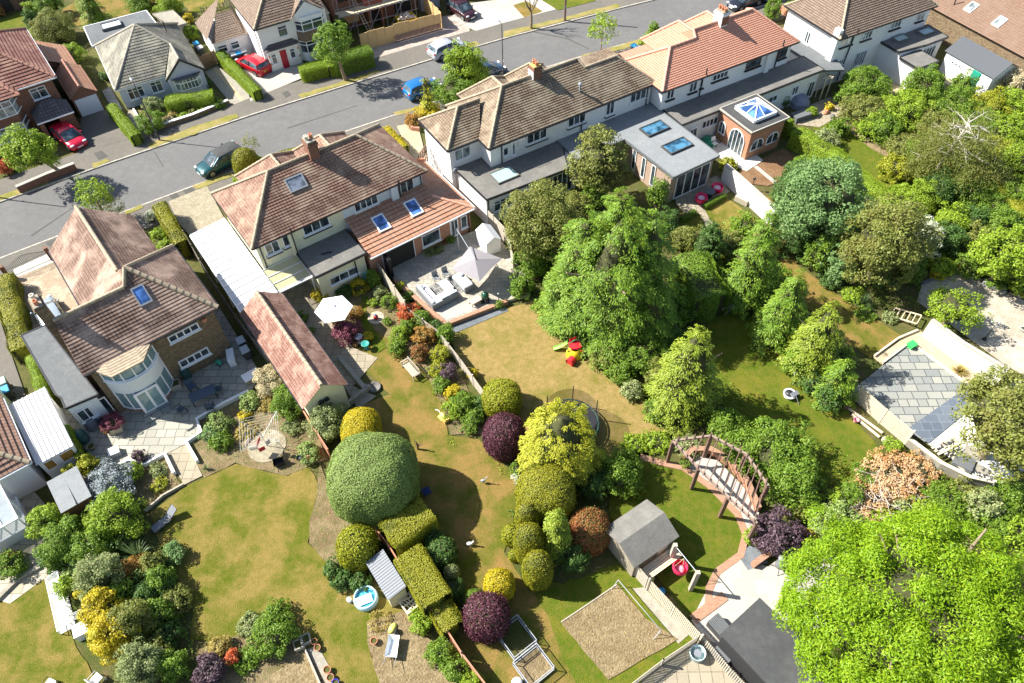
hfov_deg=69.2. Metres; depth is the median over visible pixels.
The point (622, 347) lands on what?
shrub
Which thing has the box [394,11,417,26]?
rubble pile
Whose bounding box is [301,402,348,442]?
shrub
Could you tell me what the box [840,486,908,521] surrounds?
dead branches
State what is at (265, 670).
flower bed
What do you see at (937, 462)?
garden wall
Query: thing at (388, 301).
shrub
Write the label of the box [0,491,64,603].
patio
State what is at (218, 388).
garden chair
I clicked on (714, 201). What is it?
hedge
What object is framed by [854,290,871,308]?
spiky palm
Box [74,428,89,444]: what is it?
compost bin
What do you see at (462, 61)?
street tree
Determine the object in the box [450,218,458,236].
door
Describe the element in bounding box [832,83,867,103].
shrub
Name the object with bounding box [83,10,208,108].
bungalow
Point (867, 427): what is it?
timber plank
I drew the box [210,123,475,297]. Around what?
semi detached house
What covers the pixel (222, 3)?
rail fence
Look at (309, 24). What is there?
bay window
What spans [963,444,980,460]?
slab stack
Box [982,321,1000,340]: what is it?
garden lamp post
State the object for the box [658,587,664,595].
plastic tub
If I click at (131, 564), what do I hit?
shrub
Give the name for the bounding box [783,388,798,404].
fire pit
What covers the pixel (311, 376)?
long garage
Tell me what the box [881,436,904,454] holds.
shrub
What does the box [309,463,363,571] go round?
flower bed
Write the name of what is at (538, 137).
window
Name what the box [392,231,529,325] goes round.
raised patio
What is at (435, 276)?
garden chair
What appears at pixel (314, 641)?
plant pot
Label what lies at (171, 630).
shrub
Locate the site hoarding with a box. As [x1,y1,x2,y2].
[359,0,441,47]
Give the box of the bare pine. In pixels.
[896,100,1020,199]
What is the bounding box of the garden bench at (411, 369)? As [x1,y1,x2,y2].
[401,356,420,380]
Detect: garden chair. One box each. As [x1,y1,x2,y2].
[42,676,59,682]
[84,671,106,682]
[172,403,187,416]
[183,378,198,392]
[204,401,214,410]
[214,381,222,394]
[431,270,440,283]
[441,266,450,278]
[711,136,718,148]
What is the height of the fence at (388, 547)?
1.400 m
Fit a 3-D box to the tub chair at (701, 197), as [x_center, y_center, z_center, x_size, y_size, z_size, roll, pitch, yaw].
[16.033,-12.093,62.953,1.040,0.620,1.024,-16,53,-12]
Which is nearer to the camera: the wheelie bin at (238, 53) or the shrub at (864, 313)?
the shrub at (864, 313)
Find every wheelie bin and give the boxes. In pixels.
[0,376,11,389]
[0,384,14,400]
[192,41,199,52]
[196,45,204,55]
[229,52,236,61]
[235,50,241,58]
[235,335,246,346]
[239,344,252,360]
[240,48,246,55]
[630,43,637,48]
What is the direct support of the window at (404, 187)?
in the semi detached house at (334, 211)
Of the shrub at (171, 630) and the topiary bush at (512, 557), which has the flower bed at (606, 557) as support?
the topiary bush at (512, 557)
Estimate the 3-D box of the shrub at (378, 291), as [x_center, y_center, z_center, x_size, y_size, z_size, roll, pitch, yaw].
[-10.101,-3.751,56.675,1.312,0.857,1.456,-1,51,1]
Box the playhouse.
[553,337,587,365]
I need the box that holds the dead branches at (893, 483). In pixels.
[859,459,929,510]
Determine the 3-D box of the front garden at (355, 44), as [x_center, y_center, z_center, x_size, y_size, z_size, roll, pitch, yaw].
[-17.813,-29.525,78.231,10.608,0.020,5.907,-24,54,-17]
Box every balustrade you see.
[633,633,701,682]
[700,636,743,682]
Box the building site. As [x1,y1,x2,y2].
[369,15,469,57]
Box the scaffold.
[332,0,417,34]
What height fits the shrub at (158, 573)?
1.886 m
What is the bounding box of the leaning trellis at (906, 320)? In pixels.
[892,307,921,324]
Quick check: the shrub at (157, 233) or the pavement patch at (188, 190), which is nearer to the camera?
the shrub at (157, 233)
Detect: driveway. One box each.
[14,254,52,275]
[18,262,77,329]
[77,110,127,153]
[169,186,223,234]
[205,66,249,104]
[213,68,243,100]
[243,63,304,100]
[397,124,428,160]
[451,0,554,30]
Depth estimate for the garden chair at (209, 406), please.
50.05 m
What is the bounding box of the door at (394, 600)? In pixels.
[390,589,407,607]
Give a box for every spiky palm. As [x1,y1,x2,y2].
[121,536,153,562]
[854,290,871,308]
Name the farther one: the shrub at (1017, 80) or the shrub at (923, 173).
the shrub at (1017, 80)
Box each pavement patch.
[46,239,55,246]
[94,151,107,159]
[169,193,179,198]
[182,187,194,193]
[282,91,290,97]
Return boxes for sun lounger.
[150,503,176,532]
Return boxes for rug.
[429,273,462,294]
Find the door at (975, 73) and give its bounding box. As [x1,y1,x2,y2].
[970,71,979,87]
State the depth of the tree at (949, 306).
52.16 m
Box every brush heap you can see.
[838,478,893,522]
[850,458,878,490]
[854,445,929,509]
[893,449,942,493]
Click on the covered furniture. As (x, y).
(707, 140)
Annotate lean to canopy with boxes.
[263,255,318,298]
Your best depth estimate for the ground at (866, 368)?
54.76 m
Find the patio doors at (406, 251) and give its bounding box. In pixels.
[381,239,415,273]
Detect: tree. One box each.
[0,122,61,172]
[72,174,115,210]
[241,131,261,152]
[310,20,353,80]
[441,38,483,76]
[498,177,583,262]
[525,0,537,28]
[562,123,635,193]
[587,10,620,49]
[645,175,671,218]
[769,159,815,227]
[771,155,877,251]
[771,502,1023,682]
[835,193,945,291]
[924,283,994,334]
[948,363,1023,483]
[966,223,1023,286]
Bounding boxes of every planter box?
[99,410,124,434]
[170,378,182,391]
[292,637,305,651]
[299,632,311,645]
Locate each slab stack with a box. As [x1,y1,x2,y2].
[951,451,975,473]
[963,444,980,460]
[973,463,990,476]
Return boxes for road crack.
[31,207,73,235]
[287,105,357,128]
[533,31,588,48]
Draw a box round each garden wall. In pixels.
[0,564,39,599]
[15,162,77,192]
[112,452,176,474]
[156,99,228,129]
[184,389,248,462]
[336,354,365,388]
[348,384,370,405]
[408,124,419,131]
[682,446,761,511]
[721,163,774,226]
[750,548,772,567]
[905,438,993,488]
[921,318,1008,383]
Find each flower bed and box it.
[123,457,180,506]
[189,386,326,477]
[195,633,305,682]
[262,651,324,682]
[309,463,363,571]
[343,279,482,434]
[367,611,454,682]
[504,505,620,578]
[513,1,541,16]
[738,148,793,185]
[835,117,894,160]
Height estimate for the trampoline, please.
2.250 m
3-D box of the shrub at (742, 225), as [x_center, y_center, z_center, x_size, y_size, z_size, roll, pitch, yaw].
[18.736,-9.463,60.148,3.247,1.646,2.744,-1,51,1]
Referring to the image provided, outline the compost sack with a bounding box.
[388,623,396,632]
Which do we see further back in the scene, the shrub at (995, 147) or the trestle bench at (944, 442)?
the shrub at (995, 147)
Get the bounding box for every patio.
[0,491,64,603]
[61,309,256,465]
[282,280,376,406]
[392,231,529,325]
[641,633,744,682]
[676,176,729,212]
[682,455,758,528]
[692,544,834,644]
[712,142,762,170]
[789,97,846,126]
[851,346,964,441]
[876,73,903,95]
[909,391,976,443]
[917,269,1023,373]
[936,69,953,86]
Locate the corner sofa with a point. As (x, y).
(431, 299)
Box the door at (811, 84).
[806,79,815,96]
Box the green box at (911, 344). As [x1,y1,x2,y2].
[907,340,917,349]
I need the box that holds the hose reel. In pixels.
[214,359,221,366]
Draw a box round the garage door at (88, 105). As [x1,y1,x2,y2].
[74,94,103,116]
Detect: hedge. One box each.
[0,272,32,363]
[25,354,56,403]
[105,103,144,145]
[151,200,192,257]
[164,88,216,112]
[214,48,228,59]
[215,52,263,100]
[297,60,329,82]
[322,48,335,77]
[328,44,375,78]
[378,496,439,559]
[383,125,409,152]
[393,543,453,617]
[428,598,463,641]
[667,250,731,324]
[679,209,696,222]
[703,193,726,209]
[768,101,794,138]
[787,126,902,215]
[960,161,1023,218]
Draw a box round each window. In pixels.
[0,97,21,119]
[0,114,34,145]
[28,85,50,101]
[41,458,58,470]
[57,447,75,462]
[75,405,99,424]
[99,345,156,382]
[112,364,173,409]
[126,85,147,101]
[149,80,165,94]
[167,322,201,345]
[173,74,202,91]
[178,347,211,369]
[217,44,229,52]
[230,40,241,50]
[264,240,283,258]
[270,53,278,65]
[277,24,289,38]
[281,236,290,249]
[289,48,297,59]
[294,12,324,31]
[300,37,328,53]
[302,217,332,238]
[329,265,360,287]
[354,195,379,214]
[398,179,413,193]
[421,228,441,248]
[454,145,471,162]
[460,215,468,230]
[493,195,512,213]
[503,147,509,157]
[512,141,516,156]
[526,129,548,147]
[566,113,586,130]
[604,101,614,118]
[629,89,646,104]
[631,149,636,170]
[640,156,646,178]
[649,164,656,186]
[665,90,674,102]
[687,81,697,95]
[700,116,718,130]
[711,70,728,83]
[717,121,725,135]
[726,128,744,156]
[744,57,761,72]
[749,138,763,151]
[765,131,778,145]
[768,94,777,103]
[777,48,787,61]
[790,85,799,96]
[802,31,811,45]
[838,37,853,49]
[851,49,867,68]
[859,30,873,42]
[888,19,902,32]
[914,12,925,23]
[923,44,936,55]
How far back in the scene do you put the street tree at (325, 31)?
71.39 m
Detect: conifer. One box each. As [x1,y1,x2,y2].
[74,0,112,29]
[420,78,436,111]
[514,397,608,495]
[528,262,580,336]
[541,507,572,566]
[542,186,686,376]
[641,323,727,437]
[644,21,659,34]
[692,218,729,260]
[720,209,784,319]
[745,266,809,358]
[771,300,844,388]
[807,358,860,417]
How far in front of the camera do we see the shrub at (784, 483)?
44.16 m
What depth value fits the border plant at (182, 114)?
71.83 m
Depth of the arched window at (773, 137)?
66.50 m
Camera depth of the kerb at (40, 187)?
73.42 m
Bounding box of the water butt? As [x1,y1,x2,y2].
[179,368,191,379]
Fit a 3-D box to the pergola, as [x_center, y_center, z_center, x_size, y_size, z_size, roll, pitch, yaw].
[13.014,8.330,45.249,3.426,2.755,7.039,-30,57,-21]
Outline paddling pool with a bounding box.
[353,585,377,611]
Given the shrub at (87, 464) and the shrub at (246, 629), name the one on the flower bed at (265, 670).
the shrub at (246, 629)
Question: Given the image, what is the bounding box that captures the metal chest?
[712,646,730,666]
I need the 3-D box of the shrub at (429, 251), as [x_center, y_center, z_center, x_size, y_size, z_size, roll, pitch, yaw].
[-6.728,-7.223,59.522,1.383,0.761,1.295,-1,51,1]
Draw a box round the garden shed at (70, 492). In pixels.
[47,466,92,516]
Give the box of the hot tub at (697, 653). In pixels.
[689,644,706,662]
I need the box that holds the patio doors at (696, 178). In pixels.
[673,162,710,198]
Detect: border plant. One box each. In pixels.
[163,115,173,120]
[167,109,178,116]
[176,111,187,117]
[187,107,197,113]
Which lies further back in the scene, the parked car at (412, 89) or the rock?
the parked car at (412, 89)
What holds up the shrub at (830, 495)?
on the ground at (866, 368)
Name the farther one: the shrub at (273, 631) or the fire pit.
the fire pit
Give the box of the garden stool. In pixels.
[511,677,522,682]
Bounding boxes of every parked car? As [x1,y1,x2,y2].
[30,294,63,325]
[49,121,87,150]
[194,141,243,177]
[235,53,271,76]
[402,76,441,101]
[426,37,466,60]
[446,0,477,20]
[482,60,505,75]
[726,0,763,11]
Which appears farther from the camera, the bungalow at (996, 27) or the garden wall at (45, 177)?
the bungalow at (996, 27)
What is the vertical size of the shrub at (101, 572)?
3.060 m
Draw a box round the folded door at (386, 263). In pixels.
[382,254,391,279]
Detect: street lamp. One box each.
[129,77,159,140]
[496,19,503,74]
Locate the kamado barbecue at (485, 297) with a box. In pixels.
[481,291,488,303]
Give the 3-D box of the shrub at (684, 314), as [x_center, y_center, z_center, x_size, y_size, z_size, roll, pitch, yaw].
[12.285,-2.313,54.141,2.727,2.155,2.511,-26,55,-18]
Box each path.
[0,321,25,402]
[102,86,122,109]
[127,110,148,137]
[167,444,201,484]
[307,646,335,682]
[632,587,688,643]
[699,209,711,225]
[754,166,774,182]
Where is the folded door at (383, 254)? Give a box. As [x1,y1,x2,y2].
[383,254,392,278]
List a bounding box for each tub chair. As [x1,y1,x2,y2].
[695,192,707,203]
[711,182,723,193]
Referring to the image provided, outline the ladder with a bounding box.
[352,0,370,30]
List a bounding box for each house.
[0,27,104,151]
[0,387,79,499]
[20,205,230,429]
[195,0,333,71]
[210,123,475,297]
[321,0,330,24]
[322,0,417,28]
[417,0,439,11]
[418,47,719,223]
[619,4,844,159]
[784,0,948,88]
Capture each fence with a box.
[182,230,270,367]
[198,49,217,68]
[199,0,227,11]
[301,410,330,458]
[371,525,484,682]
[376,261,405,305]
[407,308,484,394]
[461,184,513,267]
[634,566,650,589]
[647,579,703,643]
[780,6,787,17]
[855,385,915,444]
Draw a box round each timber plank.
[848,408,882,433]
[851,414,879,437]
[942,444,965,471]
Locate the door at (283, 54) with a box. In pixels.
[279,49,289,68]
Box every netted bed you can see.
[499,614,536,661]
[513,643,554,682]
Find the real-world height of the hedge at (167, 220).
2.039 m
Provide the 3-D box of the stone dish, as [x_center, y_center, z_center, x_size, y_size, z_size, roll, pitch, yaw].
[-9.540,3.176,51.529,0.920,0.200,0.906,-1,51,1]
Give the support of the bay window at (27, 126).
in the brick house at (31, 68)
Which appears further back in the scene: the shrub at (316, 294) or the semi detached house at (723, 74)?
the semi detached house at (723, 74)
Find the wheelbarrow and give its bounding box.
[383,628,399,664]
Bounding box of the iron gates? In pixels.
[0,246,51,274]
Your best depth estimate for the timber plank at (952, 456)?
47.28 m
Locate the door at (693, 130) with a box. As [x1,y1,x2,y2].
[690,126,697,135]
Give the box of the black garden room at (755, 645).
[716,598,838,682]
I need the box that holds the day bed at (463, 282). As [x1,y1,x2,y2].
[452,272,474,292]
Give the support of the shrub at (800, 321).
on the ground at (866, 368)
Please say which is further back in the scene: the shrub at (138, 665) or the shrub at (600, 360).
the shrub at (600, 360)
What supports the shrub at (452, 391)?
on the flower bed at (381, 327)
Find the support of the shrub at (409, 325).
on the flower bed at (381, 327)
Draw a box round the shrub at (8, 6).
[0,0,25,13]
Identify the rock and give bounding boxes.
[822,109,828,114]
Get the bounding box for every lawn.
[0,12,33,37]
[0,578,98,682]
[62,0,181,25]
[151,464,408,682]
[182,0,223,12]
[358,330,574,682]
[361,297,385,352]
[452,299,669,457]
[533,564,693,682]
[542,0,594,9]
[609,451,741,613]
[683,212,704,231]
[705,197,753,229]
[706,306,884,485]
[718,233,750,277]
[779,242,899,336]
[812,121,973,239]
[841,315,900,357]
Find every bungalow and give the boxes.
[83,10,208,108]
[924,0,1023,88]
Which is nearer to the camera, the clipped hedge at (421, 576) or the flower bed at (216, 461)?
the clipped hedge at (421, 576)
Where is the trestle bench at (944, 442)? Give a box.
[929,436,958,455]
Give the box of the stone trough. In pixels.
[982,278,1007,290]
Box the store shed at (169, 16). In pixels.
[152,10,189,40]
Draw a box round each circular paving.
[247,429,285,462]
[368,311,383,323]
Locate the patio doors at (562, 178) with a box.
[547,169,572,196]
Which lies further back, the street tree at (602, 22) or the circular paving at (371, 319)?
the street tree at (602, 22)
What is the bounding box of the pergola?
[666,431,769,542]
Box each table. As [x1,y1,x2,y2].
[71,622,89,641]
[107,445,120,458]
[188,384,217,407]
[225,347,236,366]
[437,278,452,290]
[468,295,481,306]
[705,187,714,198]
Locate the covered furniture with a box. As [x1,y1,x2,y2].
[701,135,716,147]
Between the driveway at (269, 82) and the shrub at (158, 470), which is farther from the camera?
the driveway at (269, 82)
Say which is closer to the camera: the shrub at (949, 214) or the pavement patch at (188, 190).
the shrub at (949, 214)
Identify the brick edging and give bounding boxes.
[640,454,746,614]
[689,592,727,623]
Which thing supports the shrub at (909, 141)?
on the ground at (866, 368)
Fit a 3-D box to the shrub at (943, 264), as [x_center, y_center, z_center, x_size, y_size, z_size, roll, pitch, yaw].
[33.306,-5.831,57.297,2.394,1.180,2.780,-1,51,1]
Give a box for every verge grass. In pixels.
[0,181,47,200]
[92,159,109,167]
[125,205,142,213]
[148,114,238,147]
[193,172,233,188]
[298,70,380,97]
[393,106,420,114]
[467,41,479,47]
[503,3,619,37]
[582,39,640,56]
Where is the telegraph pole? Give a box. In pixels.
[564,0,566,20]
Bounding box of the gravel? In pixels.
[929,382,1023,487]
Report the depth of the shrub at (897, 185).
62.46 m
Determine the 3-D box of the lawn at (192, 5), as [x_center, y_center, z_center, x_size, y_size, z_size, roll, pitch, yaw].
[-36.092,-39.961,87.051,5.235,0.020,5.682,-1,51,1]
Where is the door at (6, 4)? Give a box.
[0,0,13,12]
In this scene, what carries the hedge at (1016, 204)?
on the ground at (866, 368)
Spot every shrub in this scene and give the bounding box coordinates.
[0,0,25,13]
[0,6,5,15]
[0,157,12,174]
[0,547,30,580]
[5,549,17,558]
[20,1,38,13]
[20,7,37,29]
[23,502,65,540]
[28,7,76,42]
[31,517,85,571]
[32,0,64,17]
[36,549,68,576]
[51,574,81,602]
[59,462,74,473]
[61,510,91,534]
[61,555,95,576]
[62,42,88,61]
[64,527,119,565]
[70,551,127,601]
[72,586,131,629]
[74,452,101,479]
[82,486,150,547]
[83,457,136,512]
[85,604,145,666]
[95,455,108,469]
[98,72,108,80]
[100,193,124,212]
[100,577,137,602]
[103,530,140,557]
[104,597,161,643]
[113,634,165,682]
[119,551,146,583]
[121,460,145,481]
[124,0,157,12]
[124,567,175,604]
[131,449,147,464]
[133,109,166,134]
[138,550,168,574]
[140,96,164,111]
[140,629,175,670]
[143,597,180,631]
[144,209,157,223]
[144,563,177,594]
[148,10,156,18]
[148,227,167,241]
[149,0,157,9]
[149,461,167,479]
[149,475,168,494]
[150,617,188,649]
[152,0,183,13]
[154,648,191,682]
[156,237,171,249]
[161,539,186,567]
[163,581,192,615]
[182,23,199,40]
[183,12,194,24]
[190,652,227,682]
[196,425,220,442]
[202,411,235,435]
[205,634,232,657]
[206,78,213,87]
[207,429,234,453]
[211,97,226,109]
[223,647,240,665]
[229,645,259,676]
[233,421,259,443]
[235,609,264,640]
[237,407,252,421]
[239,390,260,412]
[246,608,301,660]
[252,363,282,398]
[257,395,278,413]
[263,597,291,622]
[269,383,301,421]
[279,418,303,435]
[295,440,320,465]
[297,310,308,322]
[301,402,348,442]
[310,287,329,302]
[322,555,345,580]
[329,569,351,592]
[331,315,364,347]
[333,15,348,37]
[334,281,354,299]
[340,406,382,439]
[348,305,364,322]
[348,571,372,592]
[350,277,369,296]
[360,331,373,340]
[366,269,382,287]
[366,298,378,307]
[366,608,393,633]
[372,284,387,300]
[379,292,397,309]
[382,316,392,325]
[387,338,405,358]
[388,325,410,343]
[395,281,404,291]
[396,302,420,322]
[399,317,417,336]
[402,290,412,300]
[404,112,421,127]
[407,606,432,636]
[410,323,438,347]
[410,343,429,362]
[413,103,440,117]
[413,308,433,327]
[420,246,435,256]
[423,636,458,668]
[424,527,443,546]
[425,536,458,572]
[428,243,444,256]
[428,359,444,377]
[429,319,442,328]
[429,344,450,363]
[431,70,476,104]
[431,375,450,395]
[435,321,458,343]
[438,652,471,682]
[439,362,459,382]
[440,577,465,604]
[441,401,463,420]
[442,563,460,580]
[443,383,460,400]
[446,235,455,243]
[447,389,476,419]
[459,406,483,425]
[459,669,484,682]
[461,57,491,84]
[461,422,478,435]
[467,367,478,377]
[472,393,484,414]
[494,300,504,309]
[507,273,536,299]
[509,460,522,476]
[510,473,520,484]
[511,245,548,278]
[541,244,562,271]
[549,318,567,336]
[553,541,592,572]
[562,188,594,217]
[572,330,597,344]
[576,455,612,500]
[579,177,609,209]
[589,338,618,368]
[596,445,646,499]
[599,327,634,354]
[603,353,637,385]
[619,377,644,403]
[620,333,667,376]
[620,432,650,454]
[642,395,665,423]
[642,428,674,455]
[644,356,665,392]
[650,205,679,238]
[657,321,689,350]
[665,223,702,252]
[671,294,700,327]
[674,431,703,460]
[705,406,746,439]
[717,424,762,469]
[718,156,737,169]
[720,229,745,262]
[721,271,738,302]
[722,210,762,236]
[732,415,821,482]
[742,526,758,545]
[749,288,780,316]
[749,503,810,557]
[750,224,784,255]
[761,450,827,515]
[763,0,782,18]
[764,260,792,292]
[779,343,810,374]
[780,224,818,260]
[780,494,818,522]
[781,96,790,107]
[787,123,796,136]
[787,154,808,168]
[790,366,827,395]
[791,314,809,331]
[800,234,837,271]
[800,528,818,549]
[805,499,864,555]
[806,106,817,115]
[814,127,841,146]
[814,384,846,414]
[818,272,844,289]
[818,486,844,512]
[819,242,857,284]
[823,116,852,136]
[824,101,835,110]
[824,344,859,372]
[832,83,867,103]
[833,157,860,179]
[834,477,866,505]
[837,92,886,123]
[839,286,864,304]
[840,64,893,101]
[852,111,885,141]
[852,191,878,217]
[853,304,877,323]
[863,108,904,146]
[863,272,894,289]
[874,86,900,114]
[876,152,913,183]
[881,133,918,169]
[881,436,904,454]
[882,310,898,324]
[883,182,912,204]
[885,88,936,130]
[889,495,913,511]
[891,178,941,212]
[891,256,927,284]
[897,62,945,100]
[899,131,940,167]
[901,494,938,523]
[909,107,948,136]
[910,156,959,179]
[911,475,980,533]
[915,214,945,258]
[918,209,934,221]
[921,166,965,205]
[922,477,950,497]
[926,84,982,121]
[926,252,959,280]
[930,271,945,280]
[933,201,971,234]
[933,219,970,258]
[939,505,967,533]
[940,132,982,157]
[947,101,998,134]
[947,475,977,504]
[948,68,979,95]
[949,174,999,210]
[955,251,985,280]
[956,156,993,178]
[961,203,996,232]
[963,485,1023,548]
[964,485,1006,522]
[967,219,1006,249]
[968,85,1013,118]
[968,156,1018,185]
[972,130,1015,161]
[973,186,1023,215]
[981,205,1023,240]
[984,110,1023,143]
[994,67,1023,96]
[994,474,1023,507]
[995,142,1023,182]
[995,272,1023,286]
[999,85,1023,120]
[999,515,1023,548]
[1004,130,1023,151]
[1004,180,1023,202]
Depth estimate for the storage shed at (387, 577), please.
41.51 m
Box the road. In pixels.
[0,0,766,256]
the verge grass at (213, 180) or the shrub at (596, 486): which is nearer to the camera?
the shrub at (596, 486)
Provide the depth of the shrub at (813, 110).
70.24 m
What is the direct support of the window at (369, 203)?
in the semi detached house at (334, 211)
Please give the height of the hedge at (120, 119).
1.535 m
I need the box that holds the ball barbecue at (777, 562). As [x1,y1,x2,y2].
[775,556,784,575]
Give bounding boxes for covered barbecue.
[84,418,99,431]
[790,108,812,123]
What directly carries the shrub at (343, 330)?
on the patio at (299, 298)
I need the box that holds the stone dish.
[369,381,380,392]
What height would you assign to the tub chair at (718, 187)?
0.620 m
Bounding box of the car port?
[190,218,277,331]
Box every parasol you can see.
[315,296,352,322]
[451,229,501,281]
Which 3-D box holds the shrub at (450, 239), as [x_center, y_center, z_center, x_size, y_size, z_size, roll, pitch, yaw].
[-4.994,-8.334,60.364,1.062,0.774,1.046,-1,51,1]
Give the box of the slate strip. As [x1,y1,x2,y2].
[452,306,507,332]
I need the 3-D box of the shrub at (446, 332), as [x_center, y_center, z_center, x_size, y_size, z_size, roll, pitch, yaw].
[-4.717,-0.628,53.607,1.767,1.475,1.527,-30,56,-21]
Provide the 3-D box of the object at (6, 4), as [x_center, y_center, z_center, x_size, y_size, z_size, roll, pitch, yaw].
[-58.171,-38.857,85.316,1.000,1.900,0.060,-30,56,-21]
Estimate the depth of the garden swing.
41.78 m
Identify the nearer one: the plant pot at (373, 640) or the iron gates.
the plant pot at (373, 640)
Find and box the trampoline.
[542,386,599,443]
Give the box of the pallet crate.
[398,592,417,616]
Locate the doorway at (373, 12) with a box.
[370,9,379,22]
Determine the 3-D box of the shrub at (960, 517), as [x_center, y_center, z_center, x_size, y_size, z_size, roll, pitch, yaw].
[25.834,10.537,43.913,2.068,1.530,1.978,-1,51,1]
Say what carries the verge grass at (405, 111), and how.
on the pavement at (394, 121)
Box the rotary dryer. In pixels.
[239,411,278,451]
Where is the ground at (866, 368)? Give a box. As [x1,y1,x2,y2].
[0,0,1023,682]
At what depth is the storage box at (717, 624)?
40.45 m
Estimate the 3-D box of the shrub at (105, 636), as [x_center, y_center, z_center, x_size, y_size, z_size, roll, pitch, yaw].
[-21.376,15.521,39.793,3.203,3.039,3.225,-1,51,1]
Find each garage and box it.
[239,290,349,425]
[939,36,1020,95]
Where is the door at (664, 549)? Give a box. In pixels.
[655,544,668,558]
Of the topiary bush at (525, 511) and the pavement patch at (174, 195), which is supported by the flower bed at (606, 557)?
the topiary bush at (525, 511)
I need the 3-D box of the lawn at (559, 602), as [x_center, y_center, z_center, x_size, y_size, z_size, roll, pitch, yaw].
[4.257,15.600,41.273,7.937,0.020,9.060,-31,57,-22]
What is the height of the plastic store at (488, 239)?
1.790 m
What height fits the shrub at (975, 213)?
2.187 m
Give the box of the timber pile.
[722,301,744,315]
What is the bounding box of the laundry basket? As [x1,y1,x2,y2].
[272,456,283,467]
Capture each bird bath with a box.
[354,333,361,343]
[361,340,368,349]
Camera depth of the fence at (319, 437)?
48.03 m
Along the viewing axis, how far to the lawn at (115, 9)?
86.07 m
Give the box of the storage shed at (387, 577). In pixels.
[366,550,407,607]
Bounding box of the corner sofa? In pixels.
[416,284,458,309]
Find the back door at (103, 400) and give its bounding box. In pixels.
[91,396,114,415]
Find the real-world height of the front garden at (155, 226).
0.020 m
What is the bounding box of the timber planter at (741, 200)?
[734,195,748,205]
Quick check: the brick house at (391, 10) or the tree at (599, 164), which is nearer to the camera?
the tree at (599, 164)
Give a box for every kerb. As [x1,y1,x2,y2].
[0,0,653,202]
[0,0,783,258]
[920,266,957,284]
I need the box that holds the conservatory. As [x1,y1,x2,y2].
[0,484,32,550]
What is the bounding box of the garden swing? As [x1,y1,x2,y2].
[668,543,700,590]
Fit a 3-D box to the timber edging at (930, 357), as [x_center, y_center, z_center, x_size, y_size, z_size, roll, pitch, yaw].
[28.623,2.283,51.410,3.169,0.280,4.800,-29,56,-21]
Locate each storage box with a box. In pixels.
[241,367,256,385]
[706,613,728,640]
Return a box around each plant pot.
[86,442,94,450]
[100,426,109,433]
[311,638,317,644]
[314,644,320,650]
[323,665,330,673]
[326,673,333,681]
[370,637,377,644]
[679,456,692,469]
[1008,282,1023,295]
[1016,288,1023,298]
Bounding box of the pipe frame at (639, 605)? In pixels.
[611,580,660,639]
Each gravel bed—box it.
[741,544,767,569]
[874,330,976,382]
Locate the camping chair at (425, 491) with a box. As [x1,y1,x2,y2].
[420,486,431,495]
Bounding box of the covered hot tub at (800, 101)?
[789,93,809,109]
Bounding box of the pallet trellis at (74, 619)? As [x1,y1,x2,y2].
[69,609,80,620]
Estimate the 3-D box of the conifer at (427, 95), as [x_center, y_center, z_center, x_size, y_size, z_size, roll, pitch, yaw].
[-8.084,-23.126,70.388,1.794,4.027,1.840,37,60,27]
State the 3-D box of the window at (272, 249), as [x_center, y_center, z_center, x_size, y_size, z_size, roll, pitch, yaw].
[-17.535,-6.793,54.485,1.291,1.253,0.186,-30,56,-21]
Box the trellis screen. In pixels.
[418,144,428,162]
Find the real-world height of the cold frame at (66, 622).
0.770 m
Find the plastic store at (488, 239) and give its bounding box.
[475,223,500,254]
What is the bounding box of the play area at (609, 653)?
[562,585,676,679]
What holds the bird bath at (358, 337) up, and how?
on the ground at (866, 368)
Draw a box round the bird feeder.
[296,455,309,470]
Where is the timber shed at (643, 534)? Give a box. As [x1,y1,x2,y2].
[606,499,681,584]
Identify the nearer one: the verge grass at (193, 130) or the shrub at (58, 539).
the shrub at (58, 539)
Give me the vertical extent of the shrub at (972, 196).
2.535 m
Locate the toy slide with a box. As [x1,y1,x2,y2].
[435,409,449,423]
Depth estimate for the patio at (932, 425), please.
49.01 m
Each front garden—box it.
[138,96,218,119]
[148,224,170,241]
[291,36,376,66]
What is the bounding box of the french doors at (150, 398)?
[133,383,167,412]
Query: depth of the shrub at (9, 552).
43.60 m
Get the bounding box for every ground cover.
[33,4,104,89]
[42,506,193,682]
[128,462,175,499]
[192,397,323,470]
[359,282,477,431]
[507,205,753,431]
[507,483,638,580]
[577,605,656,658]
[725,257,844,414]
[756,428,1022,557]
[773,222,921,310]
[858,91,1021,277]
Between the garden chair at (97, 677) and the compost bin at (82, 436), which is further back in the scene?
the compost bin at (82, 436)
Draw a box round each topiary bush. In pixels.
[231,147,259,173]
[326,431,420,530]
[334,523,379,571]
[461,589,511,644]
[464,588,482,606]
[481,377,522,415]
[481,412,526,462]
[483,567,515,602]
[501,524,515,547]
[508,549,517,562]
[512,521,544,564]
[514,462,576,528]
[514,500,538,527]
[520,549,553,592]
[568,505,610,556]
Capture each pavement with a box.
[0,0,647,194]
[0,0,794,274]
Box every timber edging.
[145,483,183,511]
[304,649,320,682]
[561,584,616,622]
[873,329,917,356]
[882,344,969,386]
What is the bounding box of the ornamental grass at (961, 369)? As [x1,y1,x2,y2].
[948,364,971,376]
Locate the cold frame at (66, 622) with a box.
[45,570,74,633]
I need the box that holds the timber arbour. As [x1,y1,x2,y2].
[815,73,833,99]
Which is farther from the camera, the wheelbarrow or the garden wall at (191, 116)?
the garden wall at (191, 116)
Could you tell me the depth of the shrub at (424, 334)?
53.37 m
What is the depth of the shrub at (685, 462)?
46.73 m

